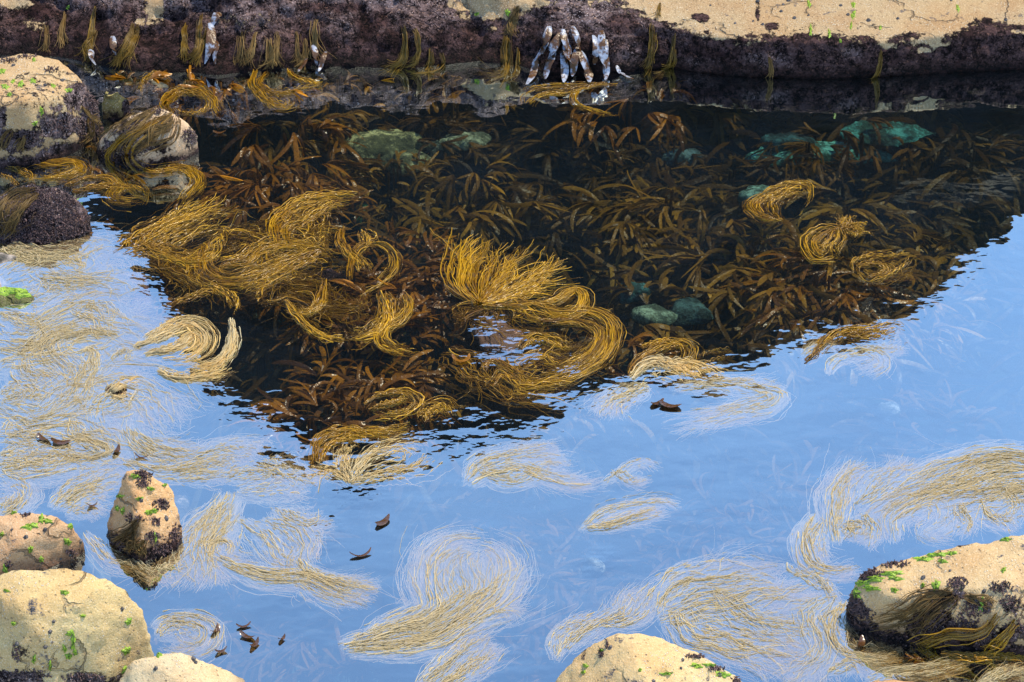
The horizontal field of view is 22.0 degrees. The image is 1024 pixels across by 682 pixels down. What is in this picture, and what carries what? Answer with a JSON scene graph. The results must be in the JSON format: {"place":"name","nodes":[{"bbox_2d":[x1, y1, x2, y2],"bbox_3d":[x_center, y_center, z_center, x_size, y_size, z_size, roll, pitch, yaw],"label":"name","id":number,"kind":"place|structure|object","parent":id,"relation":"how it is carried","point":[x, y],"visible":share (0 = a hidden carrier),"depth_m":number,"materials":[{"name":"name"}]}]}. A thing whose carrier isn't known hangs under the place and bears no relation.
{"place":"outdoors","nodes":[
{"label":"outdoors","id":0,"kind":"place"},
{"bbox_2d":[0,55,1023,561],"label":"water","id":1,"kind":"structure","parent":0,"point":[630,203],"depth_m":10.67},
{"bbox_2d":[0,475,43,515],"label":"thong weed","id":2,"kind":"object","parent":1,"relation":"in","point":[20,500],"visible":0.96,"depth_m":9.41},
{"bbox_2d":[0,426,93,480],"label":"thong weed","id":3,"kind":"object","parent":1,"relation":"in","point":[19,450],"visible":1,"depth_m":9.62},
{"bbox_2d":[0,53,103,167],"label":"boulder","id":4,"kind":"object","parent":1,"relation":"in","point":[43,100],"visible":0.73,"depth_m":11.43,"materials":[{"name":"stone"}]},
{"bbox_2d":[0,320,108,366],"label":"thong weed","id":5,"kind":"object","parent":1,"relation":"in","point":[35,343],"visible":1,"depth_m":10.28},
{"bbox_2d":[0,285,121,341],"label":"thong weed","id":6,"kind":"object","parent":1,"relation":"in","point":[31,316],"visible":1,"depth_m":10.44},
{"bbox_2d":[33,157,90,181],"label":"thong weed","id":7,"kind":"object","parent":1,"relation":"in","point":[60,161],"visible":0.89,"depth_m":11.44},
{"bbox_2d":[11,418,120,469],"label":"thong weed","id":8,"kind":"object","parent":1,"relation":"in","point":[96,455],"visible":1,"depth_m":9.67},
{"bbox_2d":[34,326,118,417],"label":"thong weed","id":9,"kind":"object","parent":1,"relation":"in","point":[88,351],"visible":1,"depth_m":10.16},
{"bbox_2d":[0,302,159,431],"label":"thong weed","id":10,"kind":"object","parent":1,"relation":"in","point":[57,354],"visible":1,"depth_m":10.16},
{"bbox_2d":[37,268,124,299],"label":"thong weed","id":11,"kind":"object","parent":1,"relation":"in","point":[68,277],"visible":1,"depth_m":10.65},
{"bbox_2d":[0,233,168,311],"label":"thong weed","id":12,"kind":"object","parent":1,"relation":"in","point":[24,250],"visible":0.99,"depth_m":10.74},
{"bbox_2d":[48,465,122,513],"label":"thong weed","id":13,"kind":"object","parent":1,"relation":"in","point":[72,491],"visible":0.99,"depth_m":9.45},
{"bbox_2d":[70,300,122,341],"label":"thong weed","id":14,"kind":"object","parent":1,"relation":"in","point":[92,316],"visible":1,"depth_m":10.43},
{"bbox_2d":[64,497,138,577],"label":"thong weed","id":15,"kind":"object","parent":1,"relation":"in","point":[97,549],"visible":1,"depth_m":9.15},
{"bbox_2d":[64,172,148,211],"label":"thong weed","id":16,"kind":"object","parent":1,"relation":"in","point":[99,186],"visible":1,"depth_m":11.29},
{"bbox_2d":[0,364,215,490],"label":"thong weed","id":17,"kind":"object","parent":1,"relation":"in","point":[52,450],"visible":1,"depth_m":9.75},
{"bbox_2d":[102,91,131,119],"bbox_3d":[-1.778,-0.837,11.945,0.171,0.691,0.097,0,33,0],"label":"round stone","id":18,"kind":"object","parent":1,"relation":"in","point":[115,105],"visible":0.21,"depth_m":11.78,"materials":[{"name":"stone"}]},
{"bbox_2d":[96,107,198,169],"bbox_3d":[-1.597,-0.655,11.586,0.508,0.786,0.199,0,33,0],"label":"draped rock","id":19,"kind":"object","parent":1,"relation":"in","point":[184,146],"visible":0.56,"depth_m":11.43,"materials":[{"name":"stone"}]},
{"bbox_2d":[101,107,180,161],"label":"thong weed","id":20,"kind":"object","parent":19,"relation":"on","point":[163,128],"visible":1,"depth_m":11.38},
{"bbox_2d":[104,111,197,182],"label":"thong weed","id":21,"kind":"object","parent":19,"relation":"on","point":[133,139],"visible":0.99,"depth_m":11.39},
{"bbox_2d":[129,558,193,588],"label":"thong weed","id":22,"kind":"object","parent":1,"relation":"in","point":[143,571],"visible":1,"depth_m":9.07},
{"bbox_2d":[143,162,205,202],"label":"thong weed","id":23,"kind":"object","parent":1,"relation":"in","point":[170,166],"visible":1,"depth_m":11.41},
{"bbox_2d":[133,315,219,365],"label":"thong weed","id":24,"kind":"object","parent":1,"relation":"in","point":[163,331],"visible":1,"depth_m":10.29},
{"bbox_2d":[113,194,240,257],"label":"thong weed","id":25,"kind":"object","parent":1,"relation":"in","point":[157,227],"visible":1,"depth_m":10.99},
{"bbox_2d":[140,240,221,267],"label":"thong weed","id":26,"kind":"object","parent":1,"relation":"in","point":[173,257],"visible":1,"depth_m":10.82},
{"bbox_2d":[123,445,240,495],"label":"thong weed","id":27,"kind":"object","parent":1,"relation":"in","point":[185,468],"visible":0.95,"depth_m":9.57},
{"bbox_2d":[173,490,191,522],"bbox_3d":[-1.215,0.579,9.533,0.119,0.071,0.277,0,33,0],"label":"sunken stone","id":28,"kind":"object","parent":1,"relation":"in","point":[184,508],"visible":0.3,"depth_m":9.48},
{"bbox_2d":[112,414,255,485],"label":"thong weed","id":29,"kind":"object","parent":1,"relation":"in","point":[152,445],"visible":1,"depth_m":9.66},
{"bbox_2d":[150,609,230,663],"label":"thong weed","id":30,"kind":"object","parent":1,"relation":"in","point":[185,626],"visible":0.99,"depth_m":8.79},
{"bbox_2d":[159,83,224,112],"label":"thong weed","id":31,"kind":"object","parent":1,"relation":"in","point":[180,89],"visible":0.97,"depth_m":12.00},
{"bbox_2d":[157,365,229,383],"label":"thong weed","id":32,"kind":"object","parent":1,"relation":"in","point":[186,376],"visible":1,"depth_m":10.07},
{"bbox_2d":[116,490,272,597],"bbox_3d":[-1.064,0.740,9.157,0.495,0.036,0.662,25,41,33],"label":"thong weed","id":33,"kind":"object","parent":1,"relation":"in","point":[211,522],"visible":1,"depth_m":9.19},
{"bbox_2d":[186,318,241,371],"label":"thong weed","id":34,"kind":"object","parent":1,"relation":"in","point":[230,344],"visible":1,"depth_m":10.20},
{"bbox_2d":[134,206,361,319],"bbox_3d":[-1.052,-0.208,10.631,1.093,0.054,1.360,0,33,0],"label":"thong weed","id":35,"kind":"object","parent":1,"relation":"on","point":[285,276],"visible":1,"depth_m":10.81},
{"bbox_2d":[194,233,326,285],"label":"thong weed","id":36,"kind":"object","parent":1,"relation":"in","point":[280,245],"visible":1,"depth_m":10.77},
{"bbox_2d":[226,453,332,508],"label":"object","id":37,"kind":"object","parent":1,"relation":"in","point":[262,494],"visible":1,"depth_m":9.48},
{"bbox_2d":[239,249,321,296],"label":"thong weed","id":38,"kind":"object","parent":1,"relation":"in","point":[304,263],"visible":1,"depth_m":10.73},
{"bbox_2d":[247,68,322,109],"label":"thong weed","id":39,"kind":"object","parent":1,"relation":"in","point":[265,91],"visible":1,"depth_m":12.06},
{"bbox_2d":[236,501,344,574],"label":"thong weed","id":40,"kind":"object","parent":1,"relation":"in","point":[283,522],"visible":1,"depth_m":9.24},
{"bbox_2d":[218,555,383,621],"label":"thong weed","id":41,"kind":"object","parent":1,"relation":"in","point":[326,586],"visible":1,"depth_m":9.01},
{"bbox_2d":[265,190,356,246],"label":"thong weed","id":42,"kind":"object","parent":1,"relation":"in","point":[301,198],"visible":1,"depth_m":11.11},
{"bbox_2d":[284,279,344,341],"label":"thong weed","id":43,"kind":"object","parent":1,"relation":"in","point":[305,323],"visible":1,"depth_m":10.46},
{"bbox_2d":[308,422,408,462],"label":"thong weed","id":44,"kind":"object","parent":1,"relation":"in","point":[349,430],"visible":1,"depth_m":9.73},
{"bbox_2d":[334,226,401,294],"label":"thong weed","id":45,"kind":"object","parent":1,"relation":"in","point":[351,253],"visible":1,"depth_m":10.86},
{"bbox_2d":[337,290,412,353],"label":"thong weed","id":46,"kind":"object","parent":1,"relation":"in","point":[389,308],"visible":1,"depth_m":10.41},
{"bbox_2d":[302,433,454,490],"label":"thong weed","id":47,"kind":"object","parent":1,"relation":"in","point":[353,480],"visible":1,"depth_m":9.57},
{"bbox_2d":[364,387,424,419],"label":"thong weed","id":48,"kind":"object","parent":1,"relation":"in","point":[385,403],"visible":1,"depth_m":9.93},
{"bbox_2d":[338,520,573,663],"bbox_3d":[-0.181,0.845,8.994,0.795,0.037,0.794,0,33,0],"label":"thong weed","id":49,"kind":"object","parent":1,"relation":"in","point":[429,621],"visible":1,"depth_m":8.93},
{"bbox_2d":[415,623,517,681],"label":"thong weed","id":50,"kind":"object","parent":1,"relation":"in","point":[472,661],"visible":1,"depth_m":8.66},
{"bbox_2d":[453,560,542,626],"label":"thong weed","id":51,"kind":"object","parent":1,"relation":"in","point":[509,610],"visible":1,"depth_m":8.90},
{"bbox_2d":[430,228,577,305],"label":"thong weed","id":52,"kind":"object","parent":1,"relation":"in","point":[509,293],"visible":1,"depth_m":10.66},
{"bbox_2d":[467,318,570,447],"bbox_3d":[-0.061,0.147,10.437,0.310,0.416,0.786,-27,42,-35],"label":"awash rock","id":53,"kind":"object","parent":1,"relation":"in","point":[515,351],"visible":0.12,"depth_m":10.32,"materials":[{"name":"stone"}]},
{"bbox_2d":[449,299,594,408],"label":"thong weed","id":54,"kind":"object","parent":1,"relation":"in","point":[528,354],"visible":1,"depth_m":10.20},
{"bbox_2d":[480,332,580,389],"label":"thong weed","id":55,"kind":"object","parent":1,"relation":"in","point":[504,365],"visible":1,"depth_m":10.09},
{"bbox_2d":[462,436,605,500],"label":"thong weed","id":56,"kind":"object","parent":1,"relation":"in","point":[577,486],"visible":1,"depth_m":9.53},
{"bbox_2d":[488,286,594,319],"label":"thong weed","id":57,"kind":"object","parent":1,"relation":"in","point":[569,291],"visible":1,"depth_m":10.51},
{"bbox_2d":[520,81,617,102],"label":"thong weed","id":58,"kind":"object","parent":1,"relation":"on","point":[575,88],"visible":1,"depth_m":12.06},
{"bbox_2d":[517,297,626,383],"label":"thong weed","id":59,"kind":"object","parent":1,"relation":"in","point":[602,341],"visible":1,"depth_m":10.34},
{"bbox_2d":[545,581,664,662],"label":"thong weed","id":60,"kind":"object","parent":1,"relation":"in","point":[630,612],"visible":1,"depth_m":8.83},
{"bbox_2d":[601,458,652,491],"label":"thong weed","id":61,"kind":"object","parent":1,"relation":"in","point":[637,482],"visible":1,"depth_m":9.51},
{"bbox_2d":[578,491,678,534],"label":"thong weed","id":62,"kind":"object","parent":1,"relation":"in","point":[597,522],"visible":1,"depth_m":9.33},
{"bbox_2d":[628,337,704,372],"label":"thong weed","id":63,"kind":"object","parent":1,"relation":"in","point":[652,346],"visible":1,"depth_m":10.24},
{"bbox_2d":[628,354,726,380],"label":"thong weed","id":64,"kind":"object","parent":1,"relation":"in","point":[676,364],"visible":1,"depth_m":10.13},
{"bbox_2d":[591,369,787,429],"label":"thong weed","id":65,"kind":"object","parent":1,"relation":"in","point":[632,389],"visible":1,"depth_m":9.98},
{"bbox_2d":[637,532,863,681],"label":"thong weed","id":66,"kind":"object","parent":1,"relation":"in","point":[721,611],"visible":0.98,"depth_m":8.86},
{"bbox_2d":[743,179,815,220],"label":"thong weed","id":67,"kind":"object","parent":1,"relation":"in","point":[758,200],"visible":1,"depth_m":11.20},
{"bbox_2d":[783,562,824,582],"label":"thong weed","id":68,"kind":"object","parent":1,"relation":"in","point":[790,573],"visible":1,"depth_m":9.06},
{"bbox_2d":[799,573,847,603],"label":"thong weed","id":69,"kind":"object","parent":1,"relation":"in","point":[828,588],"visible":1,"depth_m":9.00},
{"bbox_2d":[787,512,861,589],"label":"thong weed","id":70,"kind":"object","parent":1,"relation":"in","point":[807,542],"visible":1,"depth_m":9.16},
{"bbox_2d":[800,213,869,261],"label":"thong weed","id":71,"kind":"object","parent":1,"relation":"in","point":[842,224],"visible":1,"depth_m":10.96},
{"bbox_2d":[804,318,906,361],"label":"thong weed","id":72,"kind":"object","parent":1,"relation":"in","point":[838,331],"visible":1,"depth_m":10.32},
{"bbox_2d":[818,600,903,672],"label":"thong weed","id":73,"kind":"object","parent":1,"relation":"in","point":[872,658],"visible":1,"depth_m":8.73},
{"bbox_2d":[806,454,918,551],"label":"thong weed","id":74,"kind":"object","parent":1,"relation":"in","point":[843,527],"visible":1,"depth_m":9.38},
{"bbox_2d":[851,250,911,281],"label":"thong weed","id":75,"kind":"object","parent":1,"relation":"in","point":[880,274],"visible":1,"depth_m":10.74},
{"bbox_2d":[825,651,1023,681],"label":"thong weed","id":76,"kind":"object","parent":1,"relation":"in","point":[931,671],"visible":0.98,"depth_m":8.62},
{"bbox_2d":[888,652,962,681],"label":"weed","id":77,"kind":"object","parent":1,"relation":"in","point":[915,657],"visible":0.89,"depth_m":8.70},
{"bbox_2d":[845,444,1023,543],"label":"thong weed","id":78,"kind":"object","parent":1,"relation":"in","point":[877,514],"visible":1,"depth_m":9.45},
{"bbox_2d":[850,487,1023,551],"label":"thong weed","id":79,"kind":"object","parent":1,"relation":"on","point":[964,524],"visible":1,"depth_m":9.30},
{"bbox_2d":[0,253,1023,681],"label":"seabed","id":80,"kind":"structure","parent":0,"point":[98,529],"depth_m":10.72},
{"bbox_2d":[0,286,33,306],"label":"mossy stone","id":81,"kind":"object","parent":80,"relation":"on","point":[10,295],"visible":0.2,"depth_m":10.51,"materials":[{"name":"stone"}]},
{"bbox_2d":[0,511,87,574],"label":"flat rock","id":82,"kind":"object","parent":80,"relation":"on","point":[33,541],"visible":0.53,"depth_m":9.04,"materials":[{"name":"stone"}]},
{"bbox_2d":[0,184,91,243],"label":"crusted rock","id":83,"kind":"object","parent":80,"relation":"on","point":[60,214],"visible":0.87,"depth_m":10.91,"materials":[{"name":"stone"}]},
{"bbox_2d":[0,182,38,239],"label":"thong weed","id":84,"kind":"object","parent":83,"relation":"on","point":[21,207],"visible":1,"depth_m":10.90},
{"bbox_2d":[0,568,153,681],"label":"boulder","id":85,"kind":"object","parent":80,"relation":"on","point":[63,625],"visible":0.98,"depth_m":8.34,"materials":[{"name":"stone"}]},
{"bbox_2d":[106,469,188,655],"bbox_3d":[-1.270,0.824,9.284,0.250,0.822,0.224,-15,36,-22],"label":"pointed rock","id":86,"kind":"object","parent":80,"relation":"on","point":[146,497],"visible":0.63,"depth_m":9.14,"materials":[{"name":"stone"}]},
{"bbox_2d":[107,517,146,558],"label":"thong weed","id":87,"kind":"object","parent":86,"relation":"attached to","point":[130,544],"visible":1,"depth_m":9.09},
{"bbox_2d":[119,652,244,681],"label":"boulder","id":88,"kind":"object","parent":80,"relation":"on","point":[171,667],"visible":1,"depth_m":8.38,"materials":[{"name":"stone"}]},
{"bbox_2d":[130,576,261,681],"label":"kelp plant","id":89,"kind":"object","parent":80,"relation":"on","point":[202,595],"visible":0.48,"depth_m":9.13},
{"bbox_2d":[198,604,388,681],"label":"kelp plant","id":90,"kind":"object","parent":80,"relation":"on","point":[268,651],"visible":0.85,"depth_m":8.91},
{"bbox_2d":[0,0,1023,78],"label":"rock ledge","id":91,"kind":"object","parent":80,"relation":"on","point":[823,39],"visible":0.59,"depth_m":12.22,"materials":[{"name":"stone"}]},
{"bbox_2d":[37,11,67,51],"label":"thong weed","id":92,"kind":"object","parent":91,"relation":"attached to","point":[46,34],"visible":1,"depth_m":12.35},
{"bbox_2d":[75,6,98,62],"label":"thong weed","id":93,"kind":"object","parent":91,"relation":"attached to","point":[90,40],"visible":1,"depth_m":12.30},
{"bbox_2d":[102,23,139,69],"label":"thong weed","id":94,"kind":"object","parent":91,"relation":"attached to","point":[130,39],"visible":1,"depth_m":12.21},
{"bbox_2d":[179,13,206,65],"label":"thong weed","id":95,"kind":"object","parent":91,"relation":"attached to","point":[199,42],"visible":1,"depth_m":12.21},
{"bbox_2d":[204,12,221,63],"bbox_3d":[-1.383,-1.409,12.226,0.066,0.168,0.224,2,33,4],"label":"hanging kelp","id":96,"kind":"object","parent":91,"relation":"hanging from","point":[212,43],"visible":1,"depth_m":12.19},
{"bbox_2d":[233,30,284,71],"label":"thong weed","id":97,"kind":"object","parent":91,"relation":"attached to","point":[272,56],"visible":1,"depth_m":12.19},
{"bbox_2d":[291,20,332,69],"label":"thong weed","id":98,"kind":"object","parent":91,"relation":"attached to","point":[301,58],"visible":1,"depth_m":12.23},
{"bbox_2d":[383,26,420,79],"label":"thong weed","id":99,"kind":"object","parent":91,"relation":"attached to","point":[403,56],"visible":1,"depth_m":12.21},
{"bbox_2d":[487,35,512,86],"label":"thong weed","id":100,"kind":"object","parent":91,"relation":"attached to","point":[506,53],"visible":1,"depth_m":12.26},
{"bbox_2d":[526,25,632,84],"bbox_3d":[0.311,-1.316,12.116,0.500,0.194,0.243,0,33,0],"label":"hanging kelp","id":101,"kind":"object","parent":91,"relation":"hanging from","point":[600,47],"visible":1,"depth_m":12.13},
{"bbox_2d":[639,22,657,74],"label":"thong weed","id":102,"kind":"object","parent":91,"relation":"attached to","point":[651,44],"visible":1,"depth_m":12.17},
{"bbox_2d":[472,636,582,681],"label":"kelp plant","id":103,"kind":"object","parent":80,"relation":"on","point":[543,672],"visible":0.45,"depth_m":8.85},
{"bbox_2d":[151,332,1023,681],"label":"submerged seaweed","id":104,"kind":"object","parent":80,"relation":"on","point":[365,518],"visible":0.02,"depth_m":9.95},
{"bbox_2d":[233,409,410,552],"bbox_3d":[-0.771,0.514,10.033,0.784,0.537,0.713,-8,34,-12],"label":"kelp plant","id":105,"kind":"object","parent":104,"relation":"on","point":[316,493],"visible":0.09,"depth_m":9.74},
{"bbox_2d":[297,611,418,681],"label":"kelp plant","id":106,"kind":"object","parent":104,"relation":"on","point":[343,667],"visible":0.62,"depth_m":8.90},
{"bbox_2d":[407,487,580,623],"bbox_3d":[-0.029,0.800,9.625,0.663,0.454,0.667,25,41,33],"label":"kelp plant","id":107,"kind":"object","parent":104,"relation":"on","point":[538,546],"visible":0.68,"depth_m":9.55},
{"bbox_2d":[468,429,599,518],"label":"kelp plant","id":108,"kind":"object","parent":104,"relation":"on","point":[527,492],"visible":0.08,"depth_m":9.97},
{"bbox_2d":[478,556,632,681],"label":"kelp plant","id":109,"kind":"object","parent":104,"relation":"on","point":[542,626],"visible":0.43,"depth_m":9.10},
{"bbox_2d":[495,503,653,620],"bbox_3d":[0.201,0.881,9.465,0.595,0.452,0.629,4,33,6],"label":"kelp plant","id":110,"kind":"object","parent":104,"relation":"on","point":[620,540],"visible":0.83,"depth_m":9.43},
{"bbox_2d":[634,478,792,579],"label":"kelp plant","id":111,"kind":"object","parent":104,"relation":"on","point":[723,518],"visible":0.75,"depth_m":9.46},
{"bbox_2d":[725,464,860,584],"bbox_3d":[1.070,0.742,9.717,0.513,0.450,0.606,7,34,10],"label":"kelp plant","id":112,"kind":"object","parent":104,"relation":"on","point":[802,511],"visible":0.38,"depth_m":9.57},
{"bbox_2d":[748,445,933,567],"bbox_3d":[1.293,0.664,9.981,0.688,0.506,0.682,15,36,22],"label":"kelp plant","id":113,"kind":"object","parent":104,"relation":"on","point":[875,553],"visible":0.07,"depth_m":9.69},
{"bbox_2d":[583,557,605,577],"bbox_3d":[0.291,0.795,9.293,0.081,0.067,0.062,0,33,0],"label":"sunken stone","id":114,"kind":"object","parent":80,"relation":"on","point":[592,567],"visible":0.98,"depth_m":9.28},
{"bbox_2d":[546,528,668,647],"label":"kelp plant","id":115,"kind":"object","parent":80,"relation":"on","point":[607,588],"visible":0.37,"depth_m":9.31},
{"bbox_2d":[555,633,740,681],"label":"boulder","id":116,"kind":"object","parent":80,"relation":"on","point":[635,657],"visible":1,"depth_m":8.25,"materials":[{"name":"stone"}]},
{"bbox_2d":[834,535,1023,681],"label":"boulder","id":117,"kind":"object","parent":80,"relation":"on","point":[994,570],"visible":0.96,"depth_m":8.71,"materials":[{"name":"stone"}]},
{"bbox_2d":[868,584,1001,639],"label":"thong weed","id":118,"kind":"object","parent":117,"relation":"attached to","point":[930,596],"visible":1,"depth_m":8.66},
{"bbox_2d":[907,613,1019,655],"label":"thong weed","id":119,"kind":"object","parent":117,"relation":"attached to","point":[1004,635],"visible":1,"depth_m":8.66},
{"bbox_2d":[940,649,1023,663],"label":"thong weed","id":120,"kind":"object","parent":117,"relation":"attached to","point":[975,657],"visible":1,"depth_m":8.67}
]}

